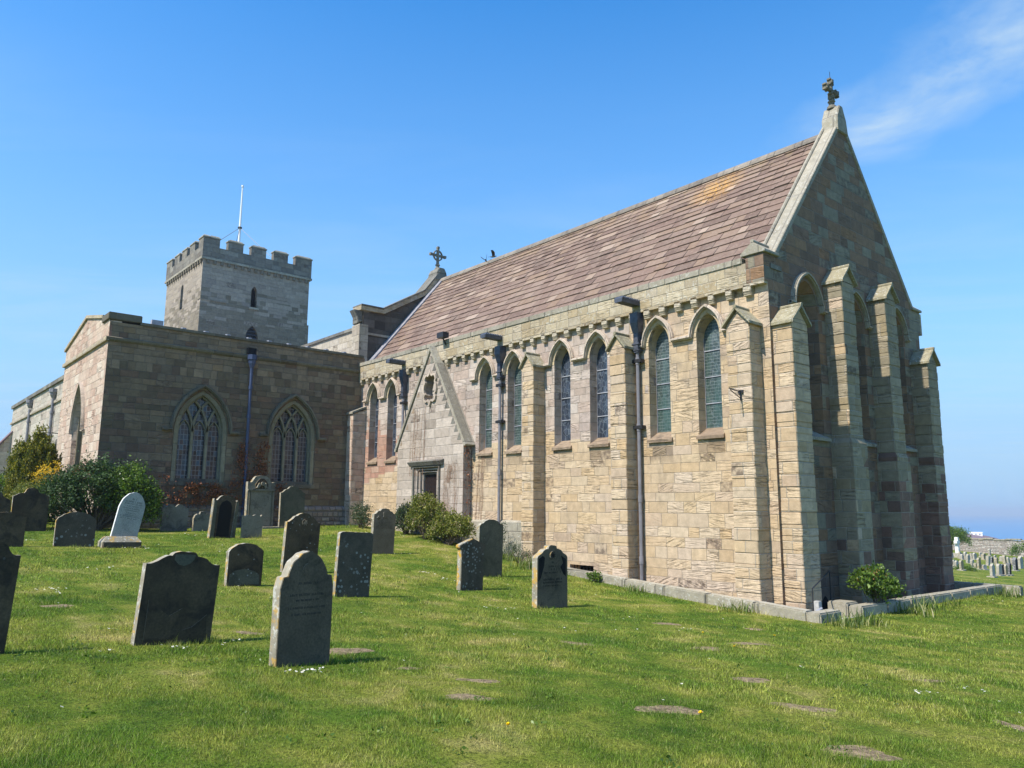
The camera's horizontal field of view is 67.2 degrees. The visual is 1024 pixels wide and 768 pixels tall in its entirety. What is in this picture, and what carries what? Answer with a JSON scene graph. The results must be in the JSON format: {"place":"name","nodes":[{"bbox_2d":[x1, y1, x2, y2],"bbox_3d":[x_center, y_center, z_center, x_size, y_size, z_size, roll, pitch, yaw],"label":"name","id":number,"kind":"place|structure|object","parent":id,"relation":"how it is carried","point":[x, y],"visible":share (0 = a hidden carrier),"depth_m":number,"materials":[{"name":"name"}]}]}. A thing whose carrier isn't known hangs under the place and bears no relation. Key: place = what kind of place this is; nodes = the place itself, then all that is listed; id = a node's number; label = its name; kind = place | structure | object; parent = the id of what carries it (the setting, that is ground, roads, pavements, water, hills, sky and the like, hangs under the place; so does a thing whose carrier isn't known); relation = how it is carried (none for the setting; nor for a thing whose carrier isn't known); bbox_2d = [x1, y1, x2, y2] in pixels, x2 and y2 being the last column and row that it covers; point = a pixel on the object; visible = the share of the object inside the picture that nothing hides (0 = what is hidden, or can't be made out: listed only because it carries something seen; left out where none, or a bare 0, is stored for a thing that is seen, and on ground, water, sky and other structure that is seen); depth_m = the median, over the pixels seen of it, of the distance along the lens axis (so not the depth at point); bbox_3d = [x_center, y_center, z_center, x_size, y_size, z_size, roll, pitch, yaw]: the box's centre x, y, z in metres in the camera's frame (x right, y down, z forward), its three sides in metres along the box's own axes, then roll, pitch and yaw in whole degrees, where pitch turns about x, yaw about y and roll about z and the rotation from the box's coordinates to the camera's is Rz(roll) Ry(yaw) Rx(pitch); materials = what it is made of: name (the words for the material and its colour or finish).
{"place":"outdoors","nodes":[
{"label":"outdoors","id":0,"kind":"place"},
{"bbox_2d":[0,514,1023,767],"bbox_3d":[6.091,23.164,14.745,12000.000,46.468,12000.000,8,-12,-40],"label":"ground","id":1,"kind":"structure","parent":0,"point":[468,756],"depth_m":8.33,"materials":[{"name":"green plant"}]},
{"bbox_2d":[0,471,5,496],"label":"green shrub","id":2,"kind":"object","parent":1,"relation":"on","point":[2,480],"visible":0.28,"depth_m":30.56,"materials":[{"name":"green plant"}]},
{"bbox_2d":[0,495,10,511],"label":"headstone","id":3,"kind":"object","parent":1,"relation":"on","point":[5,503],"visible":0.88,"depth_m":22.86,"materials":[{"name":"stone"}]},
{"bbox_2d":[0,541,20,653],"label":"headstone","id":4,"kind":"object","parent":1,"relation":"on","point":[9,564],"visible":1,"depth_m":8.22,"materials":[{"name":"grey stone"}]},
{"bbox_2d":[0,512,26,546],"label":"headstone","id":5,"kind":"object","parent":1,"relation":"on","point":[12,528],"visible":0.69,"depth_m":18.78,"materials":[{"name":"stone"}]},
{"bbox_2d":[8,478,41,499],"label":"variegated shrub","id":6,"kind":"object","parent":1,"relation":"on","point":[19,485],"visible":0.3,"depth_m":24.96,"materials":[{"name":"green plant"}]},
{"bbox_2d":[11,488,49,530],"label":"headstone","id":7,"kind":"object","parent":1,"relation":"on","point":[32,504],"visible":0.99,"depth_m":23.57,"materials":[{"name":"stone"}]},
{"bbox_2d":[1,422,62,511],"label":"golden conifer","id":8,"kind":"object","parent":1,"relation":"on","point":[24,459],"visible":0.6,"depth_m":28.97,"materials":[{"name":"green plant"}]},
{"bbox_2d":[13,460,62,523],"bbox_3d":[-16.913,3.885,27.483,1.234,2.361,1.460,-3,-10,20],"label":"forsythia","id":9,"kind":"object","parent":1,"relation":"on","point":[38,471],"visible":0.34,"depth_m":27.58,"materials":[{"name":"yellow plant"}]},
{"bbox_2d":[41,604,73,607],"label":"bare earth","id":10,"kind":"structure","parent":1,"relation":"on","point":[61,605],"depth_m":11.38,"materials":[{"name":"soil"}]},
{"bbox_2d":[53,511,96,546],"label":"headstone","id":11,"kind":"object","parent":1,"relation":"on","point":[75,528],"visible":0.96,"depth_m":19.64,"materials":[{"name":"grey stone"}]},
{"bbox_2d":[25,448,167,529],"bbox_3d":[-13.722,3.537,25.526,4.383,2.816,2.740,8,-12,-40],"label":"evergreen bush","id":12,"kind":"object","parent":1,"relation":"on","point":[119,485],"visible":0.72,"depth_m":25.40,"materials":[{"name":"green plant"}]},
{"bbox_2d":[98,492,144,547],"bbox_3d":[-10.241,3.824,20.413,1.013,1.930,0.540,21,-20,-37],"label":"headstone","id":13,"kind":"object","parent":1,"relation":"on","point":[128,520],"visible":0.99,"depth_m":20.36,"materials":[{"name":"white stone"}]},
{"bbox_2d":[160,504,188,530],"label":"headstone","id":14,"kind":"object","parent":1,"relation":"on","point":[176,519],"visible":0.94,"depth_m":26.71,"materials":[{"name":"stone"}]},
{"bbox_2d":[130,551,219,645],"bbox_3d":[-4.103,2.780,9.399,0.903,1.445,0.127,14,-16,-42],"label":"headstone","id":15,"kind":"object","parent":1,"relation":"on","point":[177,593],"visible":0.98,"depth_m":9.37,"materials":[{"name":"grey stone"}]},
{"bbox_2d":[191,511,209,530],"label":"headstone","id":16,"kind":"object","parent":1,"relation":"on","point":[200,521],"visible":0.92,"depth_m":27.12,"materials":[{"name":"stone"}]},
{"bbox_2d":[207,495,239,537],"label":"headstone","id":17,"kind":"object","parent":1,"relation":"on","point":[223,516],"visible":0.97,"depth_m":24.30,"materials":[{"name":"stone"}]},
{"bbox_2d":[224,543,263,585],"bbox_3d":[-5.309,3.747,15.236,0.700,1.180,0.143,10,-13,-39],"label":"headstone","id":18,"kind":"object","parent":1,"relation":"on","point":[244,565],"visible":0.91,"depth_m":15.19,"materials":[{"name":"grey stone"}]},
{"bbox_2d":[236,631,262,634],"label":"bare earth","id":19,"kind":"structure","parent":1,"relation":"on","point":[244,632],"depth_m":10.34,"materials":[{"name":"soil"}]},
{"bbox_2d":[240,515,262,537],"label":"headstone","id":20,"kind":"object","parent":1,"relation":"on","point":[251,526],"visible":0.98,"depth_m":24.80,"materials":[{"name":"stone"}]},
{"bbox_2d":[244,475,283,528],"bbox_3d":[-9.369,4.664,29.368,1.484,2.333,0.900,8,-12,-40],"label":"headstone","id":21,"kind":"object","parent":1,"relation":"on","point":[259,495],"visible":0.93,"depth_m":29.31,"materials":[{"name":"grey stone"}]},
{"bbox_2d":[278,486,304,526],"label":"headstone","id":22,"kind":"object","parent":1,"relation":"on","point":[291,501],"visible":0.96,"depth_m":29.74,"materials":[{"name":"stone"}]},
{"bbox_2d":[280,513,320,571],"bbox_3d":[-4.935,3.880,17.980,0.842,1.712,0.160,12,-15,-39],"label":"headstone","id":23,"kind":"object","parent":1,"relation":"on","point":[301,531],"visible":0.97,"depth_m":17.97,"materials":[{"name":"grey stone"}]},
{"bbox_2d":[269,550,332,666],"bbox_3d":[-2.325,2.646,8.527,0.161,1.567,0.661,-9,-13,44],"label":"headstone","id":24,"kind":"object","parent":1,"relation":"on","point":[301,610],"visible":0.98,"depth_m":8.47,"materials":[{"name":"grey stone"}]},
{"bbox_2d":[330,648,373,654],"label":"bare earth","id":25,"kind":"structure","parent":1,"relation":"on","point":[343,651],"depth_m":9.52,"materials":[{"name":"soil"}]},
{"bbox_2d":[333,531,372,596],"bbox_3d":[-3.105,3.687,15.009,0.740,1.581,0.110,12,-14,-39],"label":"headstone","id":26,"kind":"object","parent":1,"relation":"on","point":[352,569],"visible":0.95,"depth_m":14.98,"materials":[{"name":"grey stone"}]},
{"bbox_2d":[346,499,375,528],"bbox_3d":[-5.955,5.183,30.572,1.087,1.241,1.745,8,-12,-40],"label":"leggy shrub","id":27,"kind":"object","parent":1,"relation":"on","point":[359,511],"visible":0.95,"depth_m":30.46,"materials":[{"name":"green plant"}]},
{"bbox_2d":[371,508,395,553],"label":"headstone","id":28,"kind":"object","parent":1,"relation":"on","point":[383,526],"visible":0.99,"depth_m":22.81,"materials":[{"name":"stone"}]},
{"bbox_2d":[393,499,416,534],"bbox_3d":[-3.948,4.924,28.317,1.182,1.400,1.275,8,-12,-40],"label":"grey shrub","id":29,"kind":"object","parent":1,"relation":"on","point":[400,513],"visible":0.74,"depth_m":28.11,"materials":[{"name":"green plant"}]},
{"bbox_2d":[400,489,447,538],"bbox_3d":[-3.066,4.624,27.074,1.323,1.865,1.884,8,-12,-40],"label":"viburnum","id":30,"kind":"object","parent":1,"relation":"on","point":[419,514],"visible":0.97,"depth_m":26.93,"materials":[{"name":"green plant"}]},
{"bbox_2d":[422,507,476,544],"bbox_3d":[-2.088,4.838,25.972,1.313,1.389,2.440,8,-12,-40],"label":"viburnum","id":31,"kind":"object","parent":1,"relation":"on","point":[452,525],"visible":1,"depth_m":25.78,"materials":[{"name":"green plant"}]},
{"bbox_2d":[445,693,494,699],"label":"bare earth","id":32,"kind":"structure","parent":1,"relation":"on","point":[468,696],"depth_m":7.17,"materials":[{"name":"soil"}]},
{"bbox_2d":[456,538,485,590],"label":"headstone","id":33,"kind":"object","parent":1,"relation":"on","point":[470,557],"visible":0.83,"depth_m":17.59,"materials":[{"name":"grey stone"}]},
{"bbox_2d":[0,72,954,610],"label":"church","id":34,"kind":"structure","parent":1,"relation":"on","point":[724,382],"depth_m":23.45,"materials":[{"name":"beige stone"}]},
{"bbox_2d":[68,381,84,469],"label":"traceried window","id":35,"kind":"structure","parent":34,"relation":"in","point":[80,388],"depth_m":30.27,"materials":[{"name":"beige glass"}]},
{"bbox_2d":[161,384,239,485],"bbox_3d":[-11.812,1.923,29.199,2.860,3.845,0.495,8,-12,-40],"label":"traceried window","id":36,"kind":"structure","parent":34,"relation":"in","point":[200,429],"depth_m":29.32,"materials":[{"name":"grey glass"}]},
{"bbox_2d":[158,439,286,509],"bbox_3d":[-10.822,3.491,29.397,5.230,2.867,0.317,8,-12,-40],"label":"creeper","id":37,"kind":"object","parent":34,"relation":"attached to","point":[194,485],"visible":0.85,"depth_m":29.44,"materials":[{"name":"red plant"}]},
{"bbox_2d":[259,394,326,488],"bbox_3d":[-9.014,2.322,31.540,2.860,3.845,0.495,8,-12,-40],"label":"traceried window","id":38,"kind":"structure","parent":34,"relation":"in","point":[291,435],"depth_m":31.68,"materials":[{"name":"grey glass"}]},
{"bbox_2d":[362,382,381,464],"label":"lancet window","id":39,"kind":"structure","parent":34,"relation":"in","point":[368,396],"depth_m":33.02,"materials":[{"name":"beige glass"}]},
{"bbox_2d":[381,377,400,462],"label":"lancet window","id":40,"kind":"structure","parent":34,"relation":"in","point":[392,380],"depth_m":31.92,"materials":[{"name":"beige glass"}]},
{"bbox_2d":[425,474,436,534],"bbox_3d":[-2.987,4.971,28.467,0.055,3.240,0.884,8,-12,-40],"label":"door","id":41,"kind":"structure","parent":34,"relation":"in","point":[430,480],"depth_m":28.66,"materials":[{"name":"brown wood"}]},
{"bbox_2d":[463,446,472,519],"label":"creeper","id":42,"kind":"object","parent":34,"relation":"attached to","point":[468,480],"visible":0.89,"depth_m":26.95,"materials":[{"name":"plant"}]},
{"bbox_2d":[473,417,484,519],"bbox_3d":[-1.167,3.179,26.719,0.136,4.046,0.620,8,-12,-40],"label":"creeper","id":43,"kind":"object","parent":34,"relation":"attached to","point":[482,474],"visible":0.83,"depth_m":26.67,"materials":[{"name":"plant"}]},
{"bbox_2d":[469,355,496,455],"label":"lancet window","id":44,"kind":"structure","parent":34,"relation":"in","point":[487,451],"depth_m":27.22,"materials":[{"name":"beige glass"}]},
{"bbox_2d":[501,349,522,453],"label":"lancet window","id":45,"kind":"structure","parent":34,"relation":"in","point":[516,448],"depth_m":26.06,"materials":[{"name":"beige glass"}]},
{"bbox_2d":[543,338,577,450],"bbox_3d":[1.628,0.307,24.138,0.475,3.530,1.612,8,-12,-40],"label":"lancet window","id":46,"kind":"structure","parent":34,"relation":"in","point":[565,444],"depth_m":24.30,"materials":[{"name":"beige glass"}]},
{"bbox_2d":[574,564,593,571],"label":"crypt window","id":47,"kind":"structure","parent":34,"relation":"in","point":[583,567],"depth_m":22.98,"materials":[{"name":"black metal"}]},
{"bbox_2d":[577,329,609,447],"bbox_3d":[2.636,0.125,22.964,0.475,3.530,1.492,8,-12,-40],"label":"lancet window","id":48,"kind":"structure","parent":34,"relation":"in","point":[602,376],"depth_m":23.13,"materials":[{"name":"beige glass"}]},
{"bbox_2d":[639,315,681,442],"bbox_3d":[4.118,-0.144,21.239,0.475,3.530,1.648,8,-12,-40],"label":"lancet window","id":49,"kind":"structure","parent":34,"relation":"in","point":[663,434],"depth_m":21.39,"materials":[{"name":"beige glass"}]},
{"bbox_2d":[679,304,725,439],"bbox_3d":[5.148,-0.331,20.040,0.475,3.530,1.528,8,-12,-40],"label":"lancet window","id":50,"kind":"structure","parent":34,"relation":"in","point":[712,363],"depth_m":20.16,"materials":[{"name":"beige glass"}]},
{"bbox_2d":[788,272,831,441],"bbox_3d":[7.487,-0.727,19.925,1.760,4.390,0.665,8,-12,-40],"label":"east lancet window","id":51,"kind":"structure","parent":34,"relation":"in","point":[810,280],"depth_m":20.05,"materials":[{"name":"beige stone"}]},
{"bbox_2d":[822,596,828,609],"bbox_3d":[7.675,5.718,18.836,0.340,1.040,0.030,8,-12,-40],"label":"crypt doorway","id":52,"kind":"structure","parent":34,"relation":"in","point":[824,604],"depth_m":18.87,"materials":[{"name":"black"}]},
{"bbox_2d":[853,290,877,446],"bbox_3d":[9.454,-0.447,21.571,1.760,4.390,0.665,8,-12,-40],"label":"east lancet window","id":53,"kind":"structure","parent":34,"relation":"in","point":[858,299],"depth_m":21.95,"materials":[{"name":"beige stone"}]},
{"bbox_2d":[895,306,916,451],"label":"east lancet window","id":54,"kind":"structure","parent":34,"relation":"in","point":[902,322],"depth_m":23.60,"materials":[{"name":"beige stone"}]},
{"bbox_2d":[456,678,499,682],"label":"bare earth","id":55,"kind":"structure","parent":1,"relation":"on","point":[480,680],"depth_m":8.05,"materials":[{"name":"soil"}]},
{"bbox_2d":[476,519,502,576],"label":"headstone","id":56,"kind":"object","parent":1,"relation":"on","point":[490,534],"visible":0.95,"depth_m":20.15,"materials":[{"name":"stone"}]},
{"bbox_2d":[501,521,508,543],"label":"wall shrub","id":57,"kind":"object","parent":1,"relation":"on","point":[504,532],"visible":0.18,"depth_m":24.70,"materials":[{"name":"green plant"}]},
{"bbox_2d":[503,545,517,560],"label":"grass clump","id":58,"kind":"object","parent":1,"relation":"on","point":[512,555],"visible":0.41,"depth_m":23.80,"materials":[{"name":"green plant"}]},
{"bbox_2d":[29,533,992,706],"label":"daisies","id":59,"kind":"object","parent":1,"relation":"on","point":[422,572],"visible":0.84,"depth_m":9.87,"materials":[{"name":"white plant"}]},
{"bbox_2d":[503,540,535,562],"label":"brown shrub","id":60,"kind":"object","parent":1,"relation":"on","point":[515,549],"visible":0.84,"depth_m":23.35,"materials":[{"name":"grey plant"}]},
{"bbox_2d":[510,555,531,569],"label":"grass clump","id":61,"kind":"object","parent":1,"relation":"on","point":[527,565],"visible":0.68,"depth_m":22.41,"materials":[{"name":"green plant"}]},
{"bbox_2d":[532,545,566,607],"bbox_3d":[0.796,4.173,16.006,0.859,1.624,0.182,9,-12,-40],"label":"headstone","id":62,"kind":"object","parent":1,"relation":"on","point":[549,576],"visible":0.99,"depth_m":15.94,"materials":[{"name":"grey stone"}]},
{"bbox_2d":[584,570,602,581],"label":"crypt plant","id":63,"kind":"object","parent":1,"relation":"on","point":[596,576],"visible":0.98,"depth_m":20.80,"materials":[{"name":"green plant"}]},
{"bbox_2d":[622,581,647,593],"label":"grass clump","id":64,"kind":"object","parent":1,"relation":"on","point":[633,588],"visible":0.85,"depth_m":19.54,"materials":[{"name":"green plant"}]},
{"bbox_2d":[654,622,679,624],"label":"bare earth","id":65,"kind":"structure","parent":1,"relation":"on","point":[667,623],"depth_m":14.55,"materials":[{"name":"soil"}]},
{"bbox_2d":[634,705,702,714],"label":"bare earth","id":66,"kind":"structure","parent":1,"relation":"on","point":[680,709],"depth_m":7.00,"materials":[{"name":"soil"}]},
{"bbox_2d":[695,646,721,650],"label":"bare earth","id":67,"kind":"structure","parent":1,"relation":"on","point":[706,647],"depth_m":11.51,"materials":[{"name":"soil"}]},
{"bbox_2d":[717,600,758,614],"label":"grass clump","id":68,"kind":"object","parent":1,"relation":"on","point":[738,609],"visible":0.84,"depth_m":17.17,"materials":[{"name":"green plant"}]},
{"bbox_2d":[729,677,769,682],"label":"bare earth","id":69,"kind":"structure","parent":1,"relation":"on","point":[757,680],"depth_m":8.91,"materials":[{"name":"soil"}]},
{"bbox_2d":[730,642,773,645],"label":"bare earth","id":70,"kind":"structure","parent":1,"relation":"on","point":[747,643],"depth_m":12.30,"materials":[{"name":"soil"}]},
{"bbox_2d":[529,562,1023,623],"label":"kerb wall","id":71,"kind":"structure","parent":1,"relation":"on","point":[962,590],"depth_m":18.46,"materials":[{"name":"stone"}]},
{"bbox_2d":[812,570,831,610],"bbox_3d":[7.081,5.013,17.616,0.406,1.334,2.126,-8,-13,42],"label":"handrail","id":72,"kind":"object","parent":71,"relation":"on","point":[817,605],"visible":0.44,"depth_m":17.27,"materials":[{"name":"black metal"}]},
{"bbox_2d":[770,702,835,711],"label":"bare earth","id":73,"kind":"structure","parent":1,"relation":"on","point":[805,708],"depth_m":7.42,"materials":[{"name":"soil"}]},
{"bbox_2d":[820,610,863,628],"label":"grass clump","id":74,"kind":"object","parent":1,"relation":"on","point":[844,622],"visible":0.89,"depth_m":15.81,"materials":[{"name":"green plant"}]},
{"bbox_2d":[820,745,901,760],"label":"bare earth","id":75,"kind":"structure","parent":1,"relation":"on","point":[874,756],"depth_m":5.77,"materials":[{"name":"soil"}]},
{"bbox_2d":[834,609,890,627],"bbox_3d":[7.396,4.912,16.330,1.102,0.408,1.189,-5,-11,32],"label":"grass clump","id":76,"kind":"object","parent":1,"relation":"on","point":[872,622],"visible":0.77,"depth_m":16.22,"materials":[{"name":"green plant"}]},
{"bbox_2d":[845,560,905,603],"bbox_3d":[8.495,4.812,18.097,1.706,1.307,1.087,8,-12,-40],"label":"laurel bush","id":77,"kind":"object","parent":1,"relation":"on","point":[873,580],"visible":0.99,"depth_m":17.94,"materials":[{"name":"green plant"}]},
{"bbox_2d":[894,599,938,618],"bbox_3d":[9.346,5.183,17.958,1.270,0.420,1.240,-6,-11,33],"label":"grass clump","id":78,"kind":"object","parent":1,"relation":"on","point":[907,610],"visible":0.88,"depth_m":17.92,"materials":[{"name":"green plant"}]},
{"bbox_2d":[911,593,953,611],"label":"grass clump","id":79,"kind":"object","parent":1,"relation":"on","point":[927,604],"visible":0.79,"depth_m":18.64,"materials":[{"name":"green plant"}]},
{"bbox_2d":[940,594,968,606],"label":"grass clump","id":80,"kind":"object","parent":1,"relation":"on","point":[954,602],"visible":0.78,"depth_m":19.45,"materials":[{"name":"green plant"}]},
{"bbox_2d":[953,537,962,557],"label":"memorial cross","id":81,"kind":"object","parent":1,"relation":"on","point":[956,543],"visible":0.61,"depth_m":89.59,"materials":[{"name":"white stone"}]},
{"bbox_2d":[949,523,973,552],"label":"hawthorn","id":82,"kind":"object","parent":1,"relation":"on","point":[956,531],"visible":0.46,"depth_m":94.41,"materials":[{"name":"green plant"}]},
{"bbox_2d":[958,560,965,570],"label":"gravestone","id":83,"kind":"object","parent":1,"relation":"on","point":[961,565],"visible":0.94,"depth_m":60.63,"materials":[{"name":"stone"}]},
{"bbox_2d":[953,563,978,571],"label":"grave plant","id":84,"kind":"object","parent":1,"relation":"on","point":[968,568],"visible":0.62,"depth_m":61.85,"materials":[{"name":"green plant"}]},
{"bbox_2d":[966,554,969,562],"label":"gravestone","id":85,"kind":"object","parent":1,"relation":"on","point":[967,558],"visible":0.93,"depth_m":81.86,"materials":[{"name":"stone"}]},
{"bbox_2d":[976,558,982,569],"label":"gravestone","id":86,"kind":"object","parent":1,"relation":"on","point":[979,563],"visible":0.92,"depth_m":67.02,"materials":[{"name":"stone"}]},
{"bbox_2d":[981,553,985,559],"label":"gravestone","id":87,"kind":"object","parent":1,"relation":"on","point":[983,556],"visible":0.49,"depth_m":88.92,"materials":[{"name":"stone"}]},
{"bbox_2d":[952,538,1023,556],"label":"boundary wall","id":88,"kind":"structure","parent":1,"relation":"on","point":[993,545],"depth_m":102.71,"materials":[{"name":"stone"}]},
{"bbox_2d":[986,556,989,565],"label":"gravestone","id":89,"kind":"object","parent":1,"relation":"on","point":[987,560],"visible":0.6,"depth_m":80.42,"materials":[{"name":"stone"}]},
{"bbox_2d":[986,563,997,577],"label":"gravestone","id":90,"kind":"object","parent":1,"relation":"on","point":[992,570],"visible":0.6,"depth_m":52.23,"materials":[{"name":"stone"}]},
{"bbox_2d":[996,564,1003,575],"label":"gravestone","id":91,"kind":"object","parent":1,"relation":"on","point":[998,569],"visible":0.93,"depth_m":55.86,"materials":[{"name":"stone"}]},
{"bbox_2d":[1002,555,1006,563],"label":"gravestone","id":92,"kind":"object","parent":1,"relation":"on","point":[1004,560],"visible":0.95,"depth_m":84.83,"materials":[{"name":"stone"}]},
{"bbox_2d":[1004,564,1009,575],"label":"gravestone","id":93,"kind":"object","parent":1,"relation":"on","point":[1005,569],"visible":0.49,"depth_m":57.28,"materials":[{"name":"stone"}]},
{"bbox_2d":[992,720,1023,731],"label":"bare earth","id":94,"kind":"structure","parent":1,"relation":"on","point":[1018,727],"depth_m":7.12,"materials":[{"name":"soil"}]},
{"bbox_2d":[994,584,1023,597],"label":"grass clump","id":95,"kind":"object","parent":1,"relation":"on","point":[1003,590],"visible":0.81,"depth_m":22.01,"materials":[{"name":"green plant"}]},
{"bbox_2d":[1006,563,1013,575],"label":"gravestone","id":96,"kind":"object","parent":1,"relation":"on","point":[1009,569],"visible":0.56,"depth_m":58.49,"materials":[{"name":"stone"}]},
{"bbox_2d":[1006,539,1023,555],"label":"hedge bush","id":97,"kind":"object","parent":1,"relation":"on","point":[1016,549],"visible":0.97,"depth_m":89.81,"materials":[{"name":"green plant"}]},
{"bbox_2d":[1012,557,1019,570],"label":"gravestone","id":98,"kind":"object","parent":1,"relation":"on","point":[1015,563],"visible":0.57,"depth_m":73.13,"materials":[{"name":"stone"}]},
{"bbox_2d":[1017,556,1023,568],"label":"gravestone","id":99,"kind":"object","parent":1,"relation":"on","point":[1020,562],"visible":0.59,"depth_m":78.97,"materials":[{"name":"stone"}]},
{"bbox_2d":[0,0,1023,515],"label":"sky","id":100,"kind":"structure","parent":0,"point":[363,139],"materials":[{"name":"blue"}]},
{"bbox_2d":[967,534,997,539],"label":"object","id":101,"kind":"structure","parent":0,"point":[977,536],"depth_m":670.20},
{"bbox_2d":[969,532,982,535],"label":"cottage","id":102,"kind":"structure","parent":101,"relation":"on","point":[977,533],"depth_m":675.58,"materials":[{"name":"white paint"}]},
{"bbox_2d":[948,515,1023,540],"bbox_3d":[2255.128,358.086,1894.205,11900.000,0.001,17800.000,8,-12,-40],"label":"sea","id":103,"kind":"structure","parent":0,"point":[1005,527],"depth_m":2147.41,"materials":[{"name":"liquid"}]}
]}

